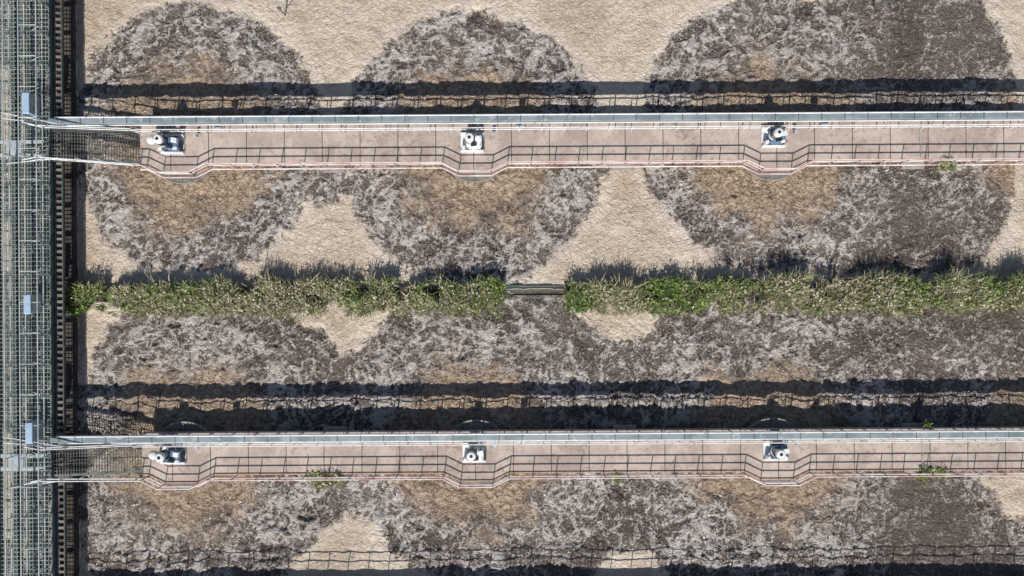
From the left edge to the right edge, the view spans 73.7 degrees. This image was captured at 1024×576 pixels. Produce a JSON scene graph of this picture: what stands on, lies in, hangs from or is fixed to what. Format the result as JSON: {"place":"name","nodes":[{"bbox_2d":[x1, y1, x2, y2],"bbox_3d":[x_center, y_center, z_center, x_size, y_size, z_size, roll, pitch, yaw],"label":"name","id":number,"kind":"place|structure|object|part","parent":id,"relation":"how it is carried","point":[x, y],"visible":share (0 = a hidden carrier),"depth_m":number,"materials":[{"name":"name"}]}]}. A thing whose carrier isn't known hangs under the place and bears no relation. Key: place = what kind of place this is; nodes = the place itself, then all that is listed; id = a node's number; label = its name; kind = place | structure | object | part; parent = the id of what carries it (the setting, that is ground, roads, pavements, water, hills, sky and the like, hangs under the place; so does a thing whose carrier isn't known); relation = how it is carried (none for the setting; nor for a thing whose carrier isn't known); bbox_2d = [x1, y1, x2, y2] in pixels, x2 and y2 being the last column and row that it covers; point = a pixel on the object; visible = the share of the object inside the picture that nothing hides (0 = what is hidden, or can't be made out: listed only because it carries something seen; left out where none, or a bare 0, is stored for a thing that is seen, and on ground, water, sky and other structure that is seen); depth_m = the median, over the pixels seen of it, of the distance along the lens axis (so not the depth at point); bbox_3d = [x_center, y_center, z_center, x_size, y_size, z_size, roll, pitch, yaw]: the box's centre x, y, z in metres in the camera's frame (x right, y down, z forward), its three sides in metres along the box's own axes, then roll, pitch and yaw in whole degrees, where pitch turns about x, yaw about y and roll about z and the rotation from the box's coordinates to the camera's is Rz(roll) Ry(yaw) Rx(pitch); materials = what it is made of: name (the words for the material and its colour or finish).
{"place":"outdoors","nodes":[
{"label":"outdoors","id":0,"kind":"place"},
{"bbox_2d":[0,0,1023,575],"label":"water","id":1,"kind":"structure","parent":0,"point":[534,362],"depth_m":45.40,"materials":[{"name":"liquid"}]},
{"bbox_2d":[0,0,57,575],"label":"steel walkway","id":2,"kind":"structure","parent":1,"relation":"in","point":[16,410],"depth_m":43.20,"materials":[{"name":"paint"}]},
{"bbox_2d":[22,92,39,116],"bbox_3d":[-29.910,-11.392,42.595,0.458,1.210,1.330,0,90,0],"label":"control cabinet","id":3,"kind":"object","parent":2,"relation":"on","point":[28,103],"visible":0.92,"depth_m":42.15,"materials":[{"name":"metal"}]},
{"bbox_3d":[-29.818,-11.393,42.650,0.274,1.100,1.127,0,90,0],"label":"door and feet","id":4,"kind":"part","parent":3,"relation":"part of","materials":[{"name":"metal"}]},
{"bbox_2d":[24,294,41,313],"bbox_3d":[-29.811,0.991,42.595,0.458,1.210,1.230,0,90,0],"label":"control cabinet","id":5,"kind":"object","parent":2,"relation":"on","point":[29,307],"visible":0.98,"depth_m":42.10,"materials":[{"name":"metal"}]},
{"bbox_3d":[-29.719,0.990,42.650,0.274,1.100,1.027,0,90,0],"label":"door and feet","id":6,"kind":"part","parent":5,"relation":"part of","materials":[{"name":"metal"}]},
{"bbox_2d":[25,420,42,443],"bbox_3d":[-29.712,8.915,42.595,0.458,1.210,1.330,0,90,0],"label":"control cabinet","id":7,"kind":"object","parent":2,"relation":"on","point":[30,433],"visible":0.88,"depth_m":42.03,"materials":[{"name":"metal"}]},
{"bbox_3d":[-29.620,8.915,42.650,0.274,1.100,1.127,0,90,0],"label":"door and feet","id":8,"kind":"part","parent":7,"relation":"part of","materials":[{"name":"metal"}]},
{"bbox_2d":[53,0,66,575],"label":"cable ladder","id":9,"kind":"object","parent":2,"relation":"attached to","point":[60,319],"visible":0.97,"depth_m":43.51,"materials":[{"name":"metal"}]},
{"bbox_3d":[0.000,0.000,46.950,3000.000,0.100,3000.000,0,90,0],"label":"ground","id":10,"kind":"structure","parent":0,"visible":0},
{"bbox_2d":[64,0,80,575],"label":"basin wall","id":11,"kind":"structure","parent":10,"relation":"on","point":[72,397],"depth_m":45.15,"materials":[{"name":"concrete"}]},
{"bbox_2d":[94,286,500,301],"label":"dividing wall","id":12,"kind":"structure","parent":10,"relation":"on","point":[432,290],"depth_m":45.00,"materials":[{"name":"concrete"}]},
{"bbox_2d":[57,269,511,326],"bbox_3d":[-15.038,0.583,44.260,30.334,1.619,4.044,0,90,0],"label":"weed hedge","id":13,"kind":"object","parent":12,"relation":"on","point":[281,298],"visible":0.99,"depth_m":44.41,"materials":[{"name":"green plant"}]},
{"bbox_2d":[504,285,564,297],"bbox_3d":[1.461,0.239,45.933,4.093,1.584,0.819,0,90,0],"label":"overflow weir","id":14,"kind":"object","parent":12,"relation":"attached to","point":[537,290],"visible":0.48,"depth_m":45.16,"materials":[{"name":"concrete"}]},
{"bbox_2d":[1,111,1023,177],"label":"aerator bridge","id":15,"kind":"structure","parent":10,"relation":"on","point":[629,141],"depth_m":44.20,"materials":[{"name":"concrete"}]},
{"bbox_2d":[146,115,211,183],"bbox_3d":[-21.555,-9.018,44.344,4.480,3.312,4.480,0,90,0],"label":"surface aerator","id":16,"kind":"object","parent":15,"relation":"on","point":[173,143],"visible":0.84,"depth_m":43.89,"materials":[{"name":"metal"}]},
{"bbox_2d":[445,122,502,182],"bbox_3d":[-2.456,-9.135,44.344,4.480,3.312,4.480,0,90,0],"label":"surface aerator","id":17,"kind":"object","parent":15,"relation":"on","point":[472,142],"visible":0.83,"depth_m":44.08,"materials":[{"name":"metal"}]},
{"bbox_2d":[741,120,797,180],"bbox_3d":[16.944,-9.254,44.344,4.480,3.312,4.480,0,90,0],"label":"surface aerator","id":18,"kind":"object","parent":15,"relation":"on","point":[773,137],"visible":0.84,"depth_m":44.08,"materials":[{"name":"metal"}]},
{"bbox_2d":[934,157,956,172],"bbox_3d":[27.998,-7.995,44.108,1.534,0.684,1.218,0,90,0],"label":"weed clump","id":19,"kind":"object","parent":15,"relation":"on","point":[944,166],"visible":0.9,"depth_m":44.15,"materials":[{"name":"green plant"}]},
{"bbox_2d":[3,423,1023,489],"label":"aerator bridge","id":20,"kind":"structure","parent":10,"relation":"on","point":[628,451],"depth_m":44.20,"materials":[{"name":"concrete"}]},
{"bbox_2d":[148,421,209,488],"bbox_3d":[-21.433,10.951,44.344,4.480,3.312,4.480,0,90,0],"label":"surface aerator","id":21,"kind":"object","parent":20,"relation":"on","point":[171,455],"visible":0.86,"depth_m":44.08,"materials":[{"name":"metal"}]},
{"bbox_2d":[308,471,345,493],"bbox_3d":[-11.979,12.485,44.077,2.577,0.746,1.563,0,90,0],"label":"weed clump","id":22,"kind":"object","parent":20,"relation":"on","point":[320,484],"visible":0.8,"depth_m":44.08,"materials":[{"name":"green plant"}]},
{"bbox_2d":[451,419,499,486],"bbox_3d":[-2.334,10.835,44.344,4.480,3.312,4.480,0,90,0],"label":"surface aerator","id":23,"kind":"object","parent":20,"relation":"on","point":[474,453],"visible":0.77,"depth_m":44.59,"materials":[{"name":"metal"}]},
{"bbox_2d":[614,472,623,483],"bbox_3d":[6.936,12.291,44.132,0.834,0.636,0.842,0,90,0],"label":"weed clump","id":24,"kind":"object","parent":20,"relation":"on","point":[619,480],"visible":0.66,"depth_m":44.14,"materials":[{"name":"green plant"}]},
{"bbox_2d":[746,418,796,486],"bbox_3d":[17.066,10.716,44.344,4.480,3.312,4.480,0,90,0],"label":"surface aerator","id":25,"kind":"object","parent":20,"relation":"on","point":[775,451],"visible":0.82,"depth_m":44.10,"materials":[{"name":"metal"}]},
{"bbox_2d":[923,419,933,429],"bbox_3d":[26.821,9.110,44.171,0.769,0.558,1.168,19,90,0],"label":"weed clump","id":26,"kind":"object","parent":20,"relation":"on","point":[927,424],"visible":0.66,"depth_m":44.14,"materials":[{"name":"green plant"}]},
{"bbox_2d":[915,465,949,484],"bbox_3d":[27.192,12.034,44.116,2.420,0.669,1.441,0,90,0],"label":"weed clump","id":27,"kind":"object","parent":20,"relation":"on","point":[921,479],"visible":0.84,"depth_m":44.12,"materials":[{"name":"green plant"}]},
{"bbox_2d":[505,291,564,294],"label":"weir beam","id":28,"kind":"structure","parent":10,"relation":"on","point":[536,293],"depth_m":45.34,"materials":[{"name":"concrete"}]},
{"bbox_2d":[565,283,971,298],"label":"dividing wall","id":29,"kind":"structure","parent":10,"relation":"on","point":[567,288],"depth_m":45.00,"materials":[{"name":"concrete"}]},
{"bbox_2d":[562,264,1023,326],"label":"weed hedge","id":30,"kind":"object","parent":29,"relation":"on","point":[885,293],"visible":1,"depth_m":44.38,"materials":[{"name":"green plant"}]}
]}

